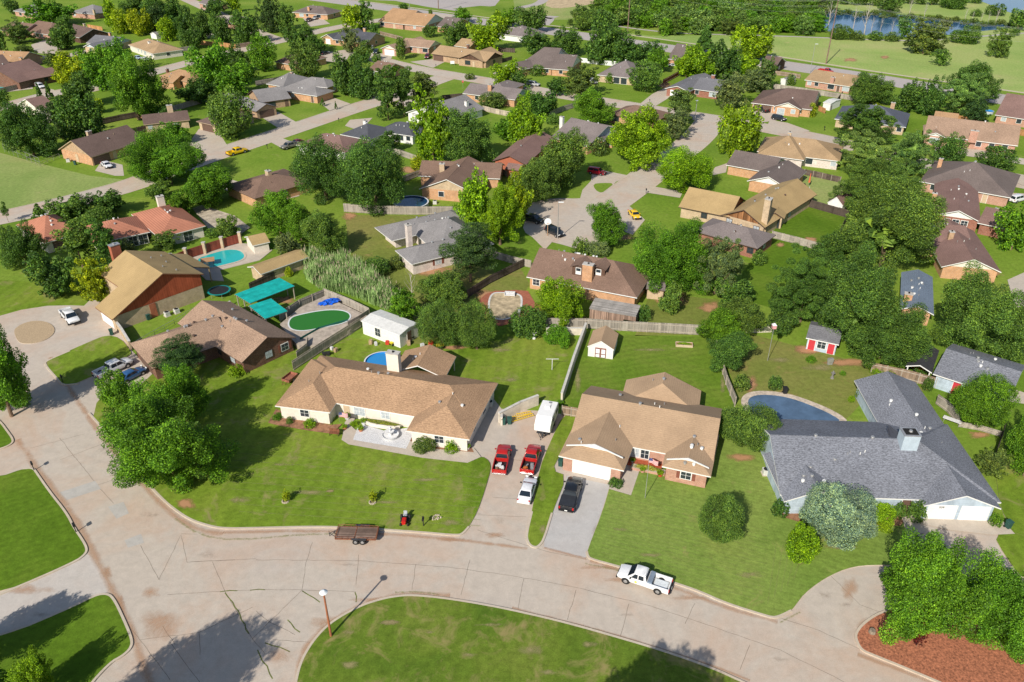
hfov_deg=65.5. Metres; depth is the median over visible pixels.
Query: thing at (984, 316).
tree
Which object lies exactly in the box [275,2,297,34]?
tree
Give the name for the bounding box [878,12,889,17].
shrub
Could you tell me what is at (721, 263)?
tree
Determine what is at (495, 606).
kerb
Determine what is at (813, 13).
tree
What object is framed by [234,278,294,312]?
carport
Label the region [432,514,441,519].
rock pile
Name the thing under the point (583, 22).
tree
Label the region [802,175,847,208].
lawn
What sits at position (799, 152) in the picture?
house
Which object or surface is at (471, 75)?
shrub
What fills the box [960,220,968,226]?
window
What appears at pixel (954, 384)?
door
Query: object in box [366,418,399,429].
planter wall
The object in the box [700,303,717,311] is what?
bare soil
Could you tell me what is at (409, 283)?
dead tree
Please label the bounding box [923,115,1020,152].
house
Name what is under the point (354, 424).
shrub
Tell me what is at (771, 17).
tree
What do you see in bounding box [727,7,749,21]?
tree
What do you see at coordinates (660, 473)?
planter
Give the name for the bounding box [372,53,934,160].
kerb
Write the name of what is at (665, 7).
tree
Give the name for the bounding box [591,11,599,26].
tree
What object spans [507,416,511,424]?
trash bin
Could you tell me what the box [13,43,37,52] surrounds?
tree
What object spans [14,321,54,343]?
gravel island
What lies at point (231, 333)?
house
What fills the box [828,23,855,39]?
shrub
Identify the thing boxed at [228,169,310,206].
house
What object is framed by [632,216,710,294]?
tree
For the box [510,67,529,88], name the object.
tree
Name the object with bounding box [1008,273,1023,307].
driveway
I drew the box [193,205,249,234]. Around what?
paved court
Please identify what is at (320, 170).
tree
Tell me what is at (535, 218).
pickup truck
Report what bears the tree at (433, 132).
on the ground at (656, 208)
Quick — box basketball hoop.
[544,218,550,235]
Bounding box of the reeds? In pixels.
[300,244,400,309]
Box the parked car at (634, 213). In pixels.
[628,209,640,218]
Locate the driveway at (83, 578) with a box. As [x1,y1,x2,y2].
[0,554,109,632]
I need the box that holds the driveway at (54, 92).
[35,88,60,96]
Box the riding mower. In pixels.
[399,510,410,525]
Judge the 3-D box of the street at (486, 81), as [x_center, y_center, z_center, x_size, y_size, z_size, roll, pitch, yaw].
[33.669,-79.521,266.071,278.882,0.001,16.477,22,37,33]
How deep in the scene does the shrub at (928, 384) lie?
119.68 m
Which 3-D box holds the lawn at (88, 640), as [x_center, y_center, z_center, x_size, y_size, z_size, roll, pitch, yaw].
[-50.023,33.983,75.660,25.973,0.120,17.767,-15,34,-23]
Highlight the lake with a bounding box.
[982,0,1023,13]
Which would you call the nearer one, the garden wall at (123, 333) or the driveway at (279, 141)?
the garden wall at (123, 333)
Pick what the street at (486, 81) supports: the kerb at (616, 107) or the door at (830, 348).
the kerb at (616, 107)
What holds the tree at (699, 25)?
on the ground at (656, 208)
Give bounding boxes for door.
[20,80,32,88]
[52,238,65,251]
[92,152,110,165]
[101,313,114,328]
[112,150,117,158]
[127,235,138,245]
[138,233,148,244]
[140,356,152,373]
[149,303,157,317]
[183,230,193,241]
[202,123,213,132]
[259,109,273,118]
[343,405,350,416]
[384,49,394,55]
[407,330,411,340]
[433,55,442,61]
[572,460,610,479]
[595,347,600,356]
[600,348,605,357]
[613,77,619,83]
[620,78,626,84]
[753,104,769,110]
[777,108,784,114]
[807,339,815,350]
[826,343,835,354]
[902,500,911,511]
[926,505,958,519]
[950,381,960,393]
[957,506,991,520]
[980,194,987,203]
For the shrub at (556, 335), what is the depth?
131.65 m
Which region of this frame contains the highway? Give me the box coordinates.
[313,0,1005,103]
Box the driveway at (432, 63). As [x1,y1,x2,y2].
[412,59,443,67]
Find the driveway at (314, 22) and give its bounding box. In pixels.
[303,18,329,26]
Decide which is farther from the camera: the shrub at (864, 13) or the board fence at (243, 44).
the shrub at (864, 13)
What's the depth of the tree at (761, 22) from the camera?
373.48 m
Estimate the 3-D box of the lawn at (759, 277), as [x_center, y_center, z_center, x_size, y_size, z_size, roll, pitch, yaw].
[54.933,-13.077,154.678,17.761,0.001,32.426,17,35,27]
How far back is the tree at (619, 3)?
419.25 m
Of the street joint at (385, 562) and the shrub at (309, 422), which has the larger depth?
the shrub at (309, 422)
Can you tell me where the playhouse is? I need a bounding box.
[806,321,841,354]
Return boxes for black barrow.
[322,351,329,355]
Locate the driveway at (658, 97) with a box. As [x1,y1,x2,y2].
[640,88,669,106]
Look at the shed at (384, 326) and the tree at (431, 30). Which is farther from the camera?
the tree at (431, 30)
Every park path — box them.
[514,0,547,8]
[543,16,558,24]
[618,26,1023,40]
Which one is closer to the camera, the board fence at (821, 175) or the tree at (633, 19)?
the board fence at (821, 175)
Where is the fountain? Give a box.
[382,426,398,440]
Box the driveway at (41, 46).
[31,40,59,53]
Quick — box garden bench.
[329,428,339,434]
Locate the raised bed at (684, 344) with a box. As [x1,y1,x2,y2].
[675,341,692,347]
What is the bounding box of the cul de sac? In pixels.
[523,193,629,249]
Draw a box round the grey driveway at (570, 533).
[544,476,608,557]
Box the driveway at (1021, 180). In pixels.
[1016,173,1023,185]
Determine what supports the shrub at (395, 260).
on the lawn at (366, 239)
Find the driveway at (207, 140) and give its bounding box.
[188,129,226,153]
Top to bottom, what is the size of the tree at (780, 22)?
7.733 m
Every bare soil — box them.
[179,499,192,507]
[275,296,291,302]
[344,213,355,218]
[403,167,416,172]
[420,268,450,274]
[443,345,463,349]
[475,291,489,297]
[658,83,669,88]
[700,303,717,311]
[732,454,751,459]
[748,378,756,390]
[797,346,816,352]
[826,359,863,365]
[971,432,987,437]
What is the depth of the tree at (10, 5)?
421.27 m
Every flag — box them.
[338,412,347,421]
[648,458,657,465]
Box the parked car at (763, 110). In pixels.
[760,106,769,112]
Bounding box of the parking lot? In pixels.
[389,0,498,10]
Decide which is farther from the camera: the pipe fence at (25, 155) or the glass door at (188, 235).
the pipe fence at (25, 155)
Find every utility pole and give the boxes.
[627,0,629,31]
[825,0,838,63]
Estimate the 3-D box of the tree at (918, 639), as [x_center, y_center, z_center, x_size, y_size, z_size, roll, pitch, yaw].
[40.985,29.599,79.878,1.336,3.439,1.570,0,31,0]
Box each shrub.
[116,238,135,250]
[204,227,220,237]
[227,363,245,377]
[272,412,283,420]
[284,266,293,276]
[286,416,292,424]
[303,418,316,428]
[349,420,357,426]
[358,255,390,274]
[388,254,404,269]
[410,153,422,170]
[411,435,437,454]
[444,439,458,453]
[464,73,474,79]
[477,91,507,108]
[508,304,548,338]
[528,64,545,76]
[542,324,570,344]
[546,113,558,125]
[557,399,563,405]
[559,334,569,348]
[571,236,589,254]
[586,241,609,257]
[590,137,608,156]
[604,72,613,83]
[608,477,622,488]
[638,305,650,321]
[732,373,751,391]
[751,249,767,265]
[766,307,797,335]
[768,375,782,390]
[770,497,789,518]
[785,520,821,563]
[786,74,795,85]
[799,510,821,527]
[805,355,816,363]
[808,102,816,117]
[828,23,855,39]
[833,9,842,14]
[843,8,852,14]
[847,395,854,402]
[849,30,865,40]
[852,11,861,16]
[861,10,870,16]
[866,30,883,40]
[869,367,883,373]
[870,9,879,15]
[873,501,897,524]
[876,520,893,533]
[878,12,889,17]
[884,31,901,41]
[888,11,897,17]
[893,501,906,519]
[906,13,915,18]
[906,500,927,523]
[921,376,934,391]
[924,15,933,20]
[933,14,942,19]
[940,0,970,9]
[948,25,981,44]
[951,16,960,21]
[960,19,969,24]
[969,18,978,23]
[970,9,982,16]
[973,22,980,29]
[979,21,987,26]
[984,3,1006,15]
[987,20,997,25]
[988,512,1003,527]
[996,19,1006,24]
[1011,27,1020,35]
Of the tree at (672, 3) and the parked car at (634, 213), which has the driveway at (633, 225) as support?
the parked car at (634, 213)
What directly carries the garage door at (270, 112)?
in the house at (267, 102)
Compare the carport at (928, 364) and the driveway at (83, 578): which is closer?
the driveway at (83, 578)
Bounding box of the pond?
[823,10,1006,36]
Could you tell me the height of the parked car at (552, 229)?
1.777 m
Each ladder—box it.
[512,411,530,416]
[512,413,533,421]
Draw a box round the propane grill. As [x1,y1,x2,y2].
[827,357,833,364]
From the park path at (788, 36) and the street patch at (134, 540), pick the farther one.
the park path at (788, 36)
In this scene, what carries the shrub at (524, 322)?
on the ground at (656, 208)
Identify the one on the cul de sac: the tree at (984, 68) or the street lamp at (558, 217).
the street lamp at (558, 217)
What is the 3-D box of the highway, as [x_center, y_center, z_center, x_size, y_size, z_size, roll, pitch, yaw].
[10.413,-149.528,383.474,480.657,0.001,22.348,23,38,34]
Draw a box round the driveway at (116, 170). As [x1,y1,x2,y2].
[95,162,123,175]
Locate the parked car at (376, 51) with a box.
[373,48,378,53]
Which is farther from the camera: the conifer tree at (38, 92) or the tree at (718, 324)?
the conifer tree at (38, 92)
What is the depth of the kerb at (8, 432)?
110.13 m
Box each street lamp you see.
[319,589,331,636]
[557,202,563,238]
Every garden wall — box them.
[115,321,131,349]
[498,394,538,422]
[546,327,582,334]
[561,322,586,400]
[752,324,771,332]
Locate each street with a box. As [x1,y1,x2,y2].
[0,76,451,223]
[0,89,61,109]
[0,299,1023,681]
[93,18,380,90]
[182,0,284,40]
[339,50,1023,187]
[599,117,721,203]
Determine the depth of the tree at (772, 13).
381.23 m
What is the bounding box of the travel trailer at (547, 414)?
[534,400,557,439]
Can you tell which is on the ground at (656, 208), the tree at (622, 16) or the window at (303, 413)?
the tree at (622, 16)
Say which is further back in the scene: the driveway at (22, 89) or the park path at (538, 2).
the park path at (538, 2)
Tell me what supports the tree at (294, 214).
on the ground at (656, 208)
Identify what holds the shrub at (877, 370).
on the lawn at (800, 376)
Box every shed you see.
[150,31,162,38]
[361,309,417,347]
[587,326,618,358]
[646,280,665,299]
[780,75,796,84]
[823,98,841,110]
[827,190,852,208]
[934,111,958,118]
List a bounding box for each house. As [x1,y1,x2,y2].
[0,50,42,63]
[0,54,8,64]
[0,59,61,88]
[2,21,56,38]
[14,5,38,17]
[17,213,72,252]
[18,95,51,114]
[58,125,144,165]
[72,4,104,18]
[73,23,108,42]
[83,32,132,51]
[86,194,205,251]
[95,242,211,330]
[129,39,182,59]
[130,300,295,378]
[141,104,254,132]
[159,68,198,89]
[198,0,227,8]
[220,86,291,118]
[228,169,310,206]
[244,233,269,253]
[267,71,337,102]
[275,52,327,70]
[275,344,497,450]
[292,5,340,19]
[297,133,369,159]
[322,27,384,46]
[340,120,422,147]
[370,61,404,76]
[375,209,493,274]
[378,8,443,30]
[382,36,440,55]
[406,94,484,123]
[418,156,504,201]
[431,44,503,67]
[437,17,472,31]
[454,38,478,49]
[463,80,528,106]
[493,131,553,178]
[499,25,544,41]
[513,47,582,76]
[526,247,653,304]
[552,116,625,153]
[559,372,721,487]
[597,59,642,84]
[609,105,670,125]
[665,73,722,98]
[668,43,691,63]
[679,178,816,232]
[697,218,775,258]
[726,150,806,192]
[751,88,820,116]
[757,131,843,169]
[758,371,1000,520]
[759,55,786,70]
[805,69,859,93]
[835,102,909,134]
[900,269,933,325]
[918,219,1000,281]
[919,157,1020,206]
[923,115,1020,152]
[932,178,1009,237]
[995,93,1023,126]
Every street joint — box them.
[159,537,195,578]
[225,592,248,633]
[257,650,272,678]
[265,642,289,651]
[294,560,443,566]
[451,567,843,681]
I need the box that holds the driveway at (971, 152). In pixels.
[935,146,1023,164]
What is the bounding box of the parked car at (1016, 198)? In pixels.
[1008,193,1023,203]
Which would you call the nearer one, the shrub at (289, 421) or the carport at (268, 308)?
the shrub at (289, 421)
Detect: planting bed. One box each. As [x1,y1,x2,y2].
[268,409,340,432]
[410,438,473,451]
[782,510,906,525]
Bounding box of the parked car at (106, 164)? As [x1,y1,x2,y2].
[100,160,112,168]
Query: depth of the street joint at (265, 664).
79.01 m
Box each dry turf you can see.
[344,662,354,666]
[576,374,579,385]
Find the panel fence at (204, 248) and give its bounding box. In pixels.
[176,231,242,256]
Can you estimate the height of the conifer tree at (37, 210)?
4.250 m
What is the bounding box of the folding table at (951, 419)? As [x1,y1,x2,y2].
[943,415,961,426]
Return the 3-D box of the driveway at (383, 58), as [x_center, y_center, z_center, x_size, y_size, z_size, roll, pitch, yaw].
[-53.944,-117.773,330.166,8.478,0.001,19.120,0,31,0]
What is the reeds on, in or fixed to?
on the ground at (656, 208)
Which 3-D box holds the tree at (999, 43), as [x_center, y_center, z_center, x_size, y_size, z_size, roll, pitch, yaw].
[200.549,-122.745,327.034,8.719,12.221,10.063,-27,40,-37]
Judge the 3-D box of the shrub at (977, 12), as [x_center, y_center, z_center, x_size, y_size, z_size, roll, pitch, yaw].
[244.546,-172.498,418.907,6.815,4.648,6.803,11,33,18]
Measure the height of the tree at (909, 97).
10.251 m
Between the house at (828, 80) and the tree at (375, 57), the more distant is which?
the tree at (375, 57)
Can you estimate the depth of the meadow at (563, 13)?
439.39 m
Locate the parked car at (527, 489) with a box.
[517,475,537,504]
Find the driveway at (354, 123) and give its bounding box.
[345,118,371,128]
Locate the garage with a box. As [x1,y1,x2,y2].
[933,344,1023,406]
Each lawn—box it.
[0,280,89,314]
[0,424,11,447]
[0,469,84,590]
[0,595,129,681]
[47,336,130,383]
[94,350,490,533]
[297,596,739,681]
[327,338,419,369]
[345,215,498,343]
[458,335,574,408]
[465,268,529,317]
[528,415,574,545]
[565,334,733,413]
[588,432,907,615]
[635,294,719,335]
[728,334,927,418]
[741,238,844,308]
[774,207,844,241]
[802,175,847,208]
[996,457,1023,577]
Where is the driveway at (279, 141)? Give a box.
[271,137,291,149]
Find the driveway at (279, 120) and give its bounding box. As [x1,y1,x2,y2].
[264,112,302,130]
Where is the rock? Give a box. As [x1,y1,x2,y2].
[868,628,875,634]
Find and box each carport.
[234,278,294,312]
[248,298,287,320]
[906,346,938,374]
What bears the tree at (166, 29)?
on the ground at (656, 208)
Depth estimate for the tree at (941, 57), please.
314.23 m
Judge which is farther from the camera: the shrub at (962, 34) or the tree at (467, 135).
the shrub at (962, 34)
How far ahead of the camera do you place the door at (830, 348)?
128.69 m
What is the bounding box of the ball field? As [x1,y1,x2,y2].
[0,153,122,208]
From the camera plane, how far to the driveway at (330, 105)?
262.06 m
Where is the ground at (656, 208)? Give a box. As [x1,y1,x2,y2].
[0,0,1023,522]
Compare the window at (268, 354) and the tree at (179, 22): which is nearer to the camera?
the window at (268, 354)
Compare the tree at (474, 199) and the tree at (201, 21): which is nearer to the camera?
the tree at (474, 199)
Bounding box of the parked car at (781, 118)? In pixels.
[771,113,786,121]
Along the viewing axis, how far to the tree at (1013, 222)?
162.28 m
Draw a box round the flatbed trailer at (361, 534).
[329,524,378,544]
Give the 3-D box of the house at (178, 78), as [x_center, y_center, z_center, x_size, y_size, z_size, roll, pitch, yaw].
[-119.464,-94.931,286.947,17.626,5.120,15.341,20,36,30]
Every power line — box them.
[687,1,1017,41]
[710,0,1016,35]
[719,0,1022,34]
[792,0,1022,28]
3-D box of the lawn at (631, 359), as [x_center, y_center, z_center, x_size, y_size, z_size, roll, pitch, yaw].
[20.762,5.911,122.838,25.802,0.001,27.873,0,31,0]
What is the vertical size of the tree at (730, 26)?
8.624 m
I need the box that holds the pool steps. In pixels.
[504,291,514,296]
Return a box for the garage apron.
[923,517,1014,534]
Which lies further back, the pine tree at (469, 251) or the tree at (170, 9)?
the tree at (170, 9)
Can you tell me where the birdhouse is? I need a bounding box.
[767,323,776,360]
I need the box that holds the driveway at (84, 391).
[64,355,148,411]
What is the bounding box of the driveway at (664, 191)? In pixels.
[648,186,681,197]
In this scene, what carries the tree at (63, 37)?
on the ground at (656, 208)
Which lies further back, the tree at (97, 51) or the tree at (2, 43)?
the tree at (2, 43)
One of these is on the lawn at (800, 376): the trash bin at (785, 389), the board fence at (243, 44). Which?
the trash bin at (785, 389)
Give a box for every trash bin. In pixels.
[108,328,113,334]
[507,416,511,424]
[558,457,562,466]
[782,386,788,393]
[1003,519,1014,528]
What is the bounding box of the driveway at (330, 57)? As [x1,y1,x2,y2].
[317,51,348,61]
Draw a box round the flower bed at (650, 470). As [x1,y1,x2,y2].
[631,463,665,475]
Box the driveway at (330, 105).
[322,98,357,112]
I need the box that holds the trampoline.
[207,285,230,297]
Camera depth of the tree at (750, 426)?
106.01 m
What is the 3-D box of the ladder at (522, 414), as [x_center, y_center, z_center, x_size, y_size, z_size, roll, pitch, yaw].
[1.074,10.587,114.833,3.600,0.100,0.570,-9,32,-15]
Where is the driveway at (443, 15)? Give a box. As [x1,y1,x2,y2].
[436,14,451,17]
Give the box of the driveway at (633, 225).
[615,205,644,234]
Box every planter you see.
[358,425,363,431]
[360,417,366,424]
[640,466,645,472]
[656,469,663,476]
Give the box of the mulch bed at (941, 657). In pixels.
[857,592,1023,681]
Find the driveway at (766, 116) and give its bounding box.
[753,111,776,121]
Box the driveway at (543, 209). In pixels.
[524,201,554,225]
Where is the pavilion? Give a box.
[247,250,307,278]
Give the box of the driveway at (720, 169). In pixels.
[713,163,726,174]
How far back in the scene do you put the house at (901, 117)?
239.59 m
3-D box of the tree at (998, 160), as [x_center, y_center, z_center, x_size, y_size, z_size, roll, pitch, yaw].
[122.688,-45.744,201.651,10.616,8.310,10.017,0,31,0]
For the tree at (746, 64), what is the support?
on the ground at (656, 208)
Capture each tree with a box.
[0,16,35,42]
[0,32,8,50]
[0,89,10,111]
[0,100,57,157]
[0,201,8,221]
[0,218,49,269]
[0,324,31,416]
[0,667,10,681]
[1,0,19,14]
[4,644,54,681]
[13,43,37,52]
[20,0,77,23]
[21,250,75,297]
[30,203,44,219]
[35,82,41,96]
[39,100,71,138]
[40,50,56,65]
[41,192,90,219]
[44,14,76,49]
[45,81,53,98]
[50,49,84,83]
[50,91,104,141]
[50,214,100,267]
[55,69,95,104]
[69,257,109,301]
[72,43,106,65]
[79,52,117,91]
[80,205,115,224]
[83,188,126,211]
[84,217,121,264]
[94,98,104,110]
[94,367,155,423]
[96,377,241,494]
[101,0,115,29]
[101,35,132,70]
[105,52,170,119]
[109,7,133,33]
[117,0,149,13]
[117,126,206,184]
[124,8,153,35]
[135,2,165,30]
[139,0,182,19]
[143,178,171,200]
[148,332,205,376]
[148,362,212,422]
[151,229,180,250]
[152,416,221,479]
[154,14,178,41]
[158,121,191,140]
[159,104,181,112]
[164,188,194,213]
[168,4,196,32]
[169,77,218,103]
[175,26,202,47]
[181,161,234,208]
[183,37,230,91]
[186,7,212,38]
[203,0,228,14]
[205,83,254,140]
[208,11,232,42]
[211,57,259,95]
[213,214,241,235]
[222,39,250,69]
[225,0,242,11]
[228,9,259,42]
[246,32,277,71]
[247,188,295,235]
[254,0,281,32]
[272,231,301,254]
[274,199,310,240]
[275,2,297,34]
[281,488,290,500]
[282,21,315,51]
[284,38,321,77]
[288,132,348,205]
[299,208,346,253]
[305,30,328,52]
[329,50,362,97]
[337,135,405,217]
[338,27,360,52]
[340,3,362,28]
[347,51,383,99]
[349,40,372,60]
[356,0,373,29]
[369,23,377,32]
[369,488,376,501]
[371,54,380,62]
[371,130,400,149]
[372,65,401,119]
[387,64,397,76]
[388,287,421,320]
[391,66,414,116]
[394,36,406,59]
[399,3,408,8]
[403,271,415,292]
[407,71,438,105]
[409,83,452,160]
[413,270,467,308]
[414,298,461,348]
[421,25,437,36]
[436,222,498,281]
[439,18,471,46]
[440,106,498,160]
[452,166,490,232]
[454,6,472,20]
[455,299,498,349]
[465,9,512,49]
[478,181,524,244]
[489,58,521,84]
[491,110,517,140]
[495,6,516,27]
[503,166,533,221]
[507,90,546,143]
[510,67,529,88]
[510,157,560,201]
[512,4,547,28]
[519,26,555,53]
[521,88,557,115]
[534,276,586,326]
[537,126,591,188]
[546,76,567,95]
[550,25,582,54]
[560,63,600,95]
[570,3,589,17]
[572,10,583,21]
[573,86,616,123]
[574,9,594,30]
[584,5,627,64]
[586,199,627,245]
[587,0,601,10]
[588,7,604,16]
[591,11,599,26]
[595,0,615,14]
[597,3,618,14]
[604,9,621,26]
[605,102,672,171]
[609,0,628,11]
[611,28,649,63]
[614,6,627,24]
[617,10,631,25]
[624,0,640,9]
[625,8,645,27]
[626,59,663,91]
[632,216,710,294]
[636,5,654,22]
[636,9,658,27]
[638,0,651,6]
[644,40,663,56]
[647,44,669,69]
[648,3,664,15]
[650,11,667,26]
[651,0,670,8]
[656,144,714,193]
[658,17,673,35]
[658,280,682,314]
[659,6,677,13]
[659,9,676,21]
[663,107,690,139]
[664,87,696,120]
[667,0,681,10]
[668,19,684,34]
[670,13,691,26]
[672,44,697,76]
[673,4,687,17]
[678,0,689,10]
[678,16,696,29]
[682,3,700,11]
[684,8,705,19]
[686,43,716,75]
[687,18,709,34]
[688,0,701,8]
[693,236,743,296]
[695,24,713,51]
[695,306,750,338]
[697,4,711,14]
[697,8,712,19]
[698,493,744,543]
[702,15,718,29]
[706,331,756,371]
[707,0,722,12]
[707,38,743,79]
[711,5,722,15]
[711,13,727,30]
[711,275,755,302]
[712,71,750,107]
[715,4,738,16]
[715,296,770,332]
[716,103,764,157]
[717,0,738,8]
[718,401,782,451]
[719,14,741,34]
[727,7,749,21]
[727,48,760,75]
[729,24,774,60]
[730,2,752,12]
[732,0,743,6]
[735,16,758,31]
[742,62,772,92]
[743,10,759,29]
[744,0,762,8]
[745,5,763,15]
[753,14,770,32]
[755,0,775,9]
[757,5,773,18]
[761,55,777,89]
[764,12,784,30]
[765,6,787,16]
[765,15,775,29]
[765,242,838,323]
[770,15,790,32]
[772,0,783,9]
[778,11,796,16]
[779,3,794,12]
[780,0,794,8]
[780,12,801,32]
[789,0,807,9]
[791,4,811,17]
[793,15,815,34]
[799,1,818,10]
[799,480,878,550]
[804,10,819,18]
[805,7,825,19]
[807,14,828,31]
[810,230,857,259]
[813,0,830,14]
[815,240,909,358]
[822,0,839,7]
[827,150,922,210]
[829,170,948,271]
[833,103,900,141]
[833,128,896,167]
[840,0,850,3]
[846,302,935,373]
[848,71,895,103]
[850,0,860,4]
[860,0,871,5]
[862,5,873,33]
[872,0,882,5]
[875,0,902,12]
[878,525,1002,645]
[879,557,901,598]
[885,129,938,174]
[892,77,925,111]
[896,16,911,38]
[902,15,951,54]
[913,623,928,646]
[914,74,948,115]
[916,0,927,3]
[929,49,951,64]
[930,131,969,160]
[930,259,1023,362]
[938,16,953,29]
[938,72,991,113]
[945,59,1003,101]
[948,370,1021,426]
[960,92,991,121]
[962,546,1023,664]
[974,145,1020,171]
[974,446,1013,478]
[986,26,1015,57]
[994,201,1023,252]
[1003,317,1023,358]
[1005,415,1023,476]
[1006,433,1015,449]
[1009,8,1023,28]
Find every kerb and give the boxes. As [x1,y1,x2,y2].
[0,76,461,224]
[0,421,13,449]
[0,467,87,594]
[0,593,132,681]
[10,73,441,208]
[44,350,78,385]
[88,412,469,535]
[295,594,744,681]
[340,52,1023,188]
[354,0,1005,94]
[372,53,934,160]
[526,511,552,547]
[582,117,697,205]
[586,551,791,618]
[620,132,718,211]
[854,610,940,681]
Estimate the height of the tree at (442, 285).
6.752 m
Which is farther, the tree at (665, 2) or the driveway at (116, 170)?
the tree at (665, 2)
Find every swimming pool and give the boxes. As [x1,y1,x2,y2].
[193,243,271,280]
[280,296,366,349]
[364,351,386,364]
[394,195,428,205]
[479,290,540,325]
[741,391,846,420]
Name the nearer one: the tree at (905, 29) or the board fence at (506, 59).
the board fence at (506, 59)
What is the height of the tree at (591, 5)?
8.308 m
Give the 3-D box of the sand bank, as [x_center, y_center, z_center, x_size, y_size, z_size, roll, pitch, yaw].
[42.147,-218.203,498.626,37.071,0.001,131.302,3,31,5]
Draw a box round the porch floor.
[627,458,661,468]
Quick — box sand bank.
[546,0,593,7]
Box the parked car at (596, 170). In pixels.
[587,166,606,175]
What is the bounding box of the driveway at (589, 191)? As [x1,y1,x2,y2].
[580,171,628,199]
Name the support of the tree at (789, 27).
on the ground at (656, 208)
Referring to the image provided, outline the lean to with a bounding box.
[589,298,640,321]
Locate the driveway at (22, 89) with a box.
[8,87,32,91]
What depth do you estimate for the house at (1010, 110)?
243.93 m
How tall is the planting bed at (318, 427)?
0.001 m
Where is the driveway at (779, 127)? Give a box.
[765,120,808,135]
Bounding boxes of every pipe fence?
[2,144,40,165]
[134,308,192,341]
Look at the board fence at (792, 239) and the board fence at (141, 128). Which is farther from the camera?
the board fence at (141, 128)
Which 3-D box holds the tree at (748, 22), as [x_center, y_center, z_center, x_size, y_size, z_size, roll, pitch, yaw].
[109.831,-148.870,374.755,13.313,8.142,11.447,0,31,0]
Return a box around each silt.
[17,439,148,681]
[50,358,214,532]
[152,617,165,627]
[223,531,511,546]
[515,608,740,676]
[858,654,903,671]
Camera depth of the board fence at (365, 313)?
136.99 m
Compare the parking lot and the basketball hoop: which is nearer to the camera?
the basketball hoop
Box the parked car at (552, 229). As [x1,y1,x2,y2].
[544,224,564,237]
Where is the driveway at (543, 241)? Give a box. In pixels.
[528,229,553,247]
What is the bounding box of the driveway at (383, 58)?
[377,53,391,61]
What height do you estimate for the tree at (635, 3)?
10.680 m
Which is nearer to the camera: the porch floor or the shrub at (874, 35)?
the porch floor
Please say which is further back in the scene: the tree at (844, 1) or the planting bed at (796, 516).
the tree at (844, 1)
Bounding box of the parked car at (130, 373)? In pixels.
[122,365,147,382]
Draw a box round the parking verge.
[455,6,510,13]
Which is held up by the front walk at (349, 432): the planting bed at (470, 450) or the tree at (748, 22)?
the planting bed at (470, 450)
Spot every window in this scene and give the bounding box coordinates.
[264,349,272,359]
[278,340,291,352]
[299,410,309,417]
[353,407,365,416]
[374,327,380,337]
[380,412,390,419]
[433,257,443,265]
[434,436,444,443]
[438,191,443,196]
[532,279,539,285]
[611,116,618,121]
[630,448,639,457]
[640,450,649,459]
[676,471,695,480]
[700,212,707,218]
[746,247,753,253]
[805,158,812,164]
[816,339,826,349]
[827,84,834,89]
[830,161,835,166]
[842,86,848,91]
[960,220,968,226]
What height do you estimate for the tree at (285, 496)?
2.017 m
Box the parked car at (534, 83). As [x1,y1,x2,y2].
[527,80,540,86]
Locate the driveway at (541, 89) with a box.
[531,86,549,96]
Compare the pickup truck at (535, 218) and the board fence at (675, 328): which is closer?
the board fence at (675, 328)
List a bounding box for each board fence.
[0,85,17,91]
[87,24,102,30]
[97,112,140,123]
[137,125,145,133]
[172,92,223,110]
[179,46,192,50]
[200,41,235,47]
[235,42,251,47]
[249,272,275,287]
[255,76,280,85]
[279,288,325,321]
[292,318,360,370]
[296,336,307,356]
[300,319,347,339]
[324,289,368,312]
[343,203,452,214]
[347,309,369,324]
[380,31,402,38]
[385,148,416,159]
[402,170,419,180]
[442,93,462,98]
[462,259,523,300]
[483,106,509,115]
[493,251,530,267]
[495,47,514,52]
[502,56,511,61]
[503,169,514,180]
[546,318,700,334]
[550,103,574,114]
[562,405,577,416]
[581,58,616,65]
[662,71,678,84]
[715,340,736,406]
[772,230,816,248]
[773,84,852,100]
[775,71,800,78]
[804,169,840,181]
[809,200,849,216]
[818,106,825,112]
[870,363,937,387]
[935,394,960,423]
[959,422,1001,436]
[996,425,1005,451]
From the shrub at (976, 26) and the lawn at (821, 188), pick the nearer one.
the lawn at (821, 188)
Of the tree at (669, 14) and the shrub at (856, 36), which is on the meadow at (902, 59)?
the shrub at (856, 36)
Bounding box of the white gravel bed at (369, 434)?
[353,425,411,448]
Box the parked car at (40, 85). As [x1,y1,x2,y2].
[35,82,44,87]
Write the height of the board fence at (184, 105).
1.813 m
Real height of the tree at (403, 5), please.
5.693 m
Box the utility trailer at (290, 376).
[281,371,297,384]
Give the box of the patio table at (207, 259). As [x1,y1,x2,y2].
[200,257,214,264]
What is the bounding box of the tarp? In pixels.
[318,298,340,305]
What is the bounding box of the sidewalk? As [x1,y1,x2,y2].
[356,0,1023,92]
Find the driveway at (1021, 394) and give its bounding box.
[1010,390,1023,403]
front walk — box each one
[342,417,480,462]
[609,465,638,494]
[902,515,924,534]
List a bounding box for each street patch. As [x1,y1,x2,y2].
[60,481,100,499]
[109,502,128,518]
[125,534,143,547]
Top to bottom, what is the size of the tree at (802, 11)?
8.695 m
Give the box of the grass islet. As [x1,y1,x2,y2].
[594,183,612,191]
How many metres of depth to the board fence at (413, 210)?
180.47 m
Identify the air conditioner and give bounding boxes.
[163,310,171,317]
[173,307,180,314]
[489,400,493,407]
[761,467,767,475]
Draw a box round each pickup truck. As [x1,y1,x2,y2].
[58,306,80,325]
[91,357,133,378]
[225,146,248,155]
[280,141,298,149]
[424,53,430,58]
[492,444,511,474]
[520,444,541,474]
[522,213,544,223]
[558,476,582,512]
[616,563,673,594]
[818,68,833,71]
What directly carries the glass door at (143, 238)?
in the house at (137, 228)
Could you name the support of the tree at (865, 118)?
on the ground at (656, 208)
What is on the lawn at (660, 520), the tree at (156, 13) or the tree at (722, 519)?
the tree at (722, 519)
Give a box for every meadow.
[513,0,589,19]
[567,25,1023,93]
[832,0,1020,25]

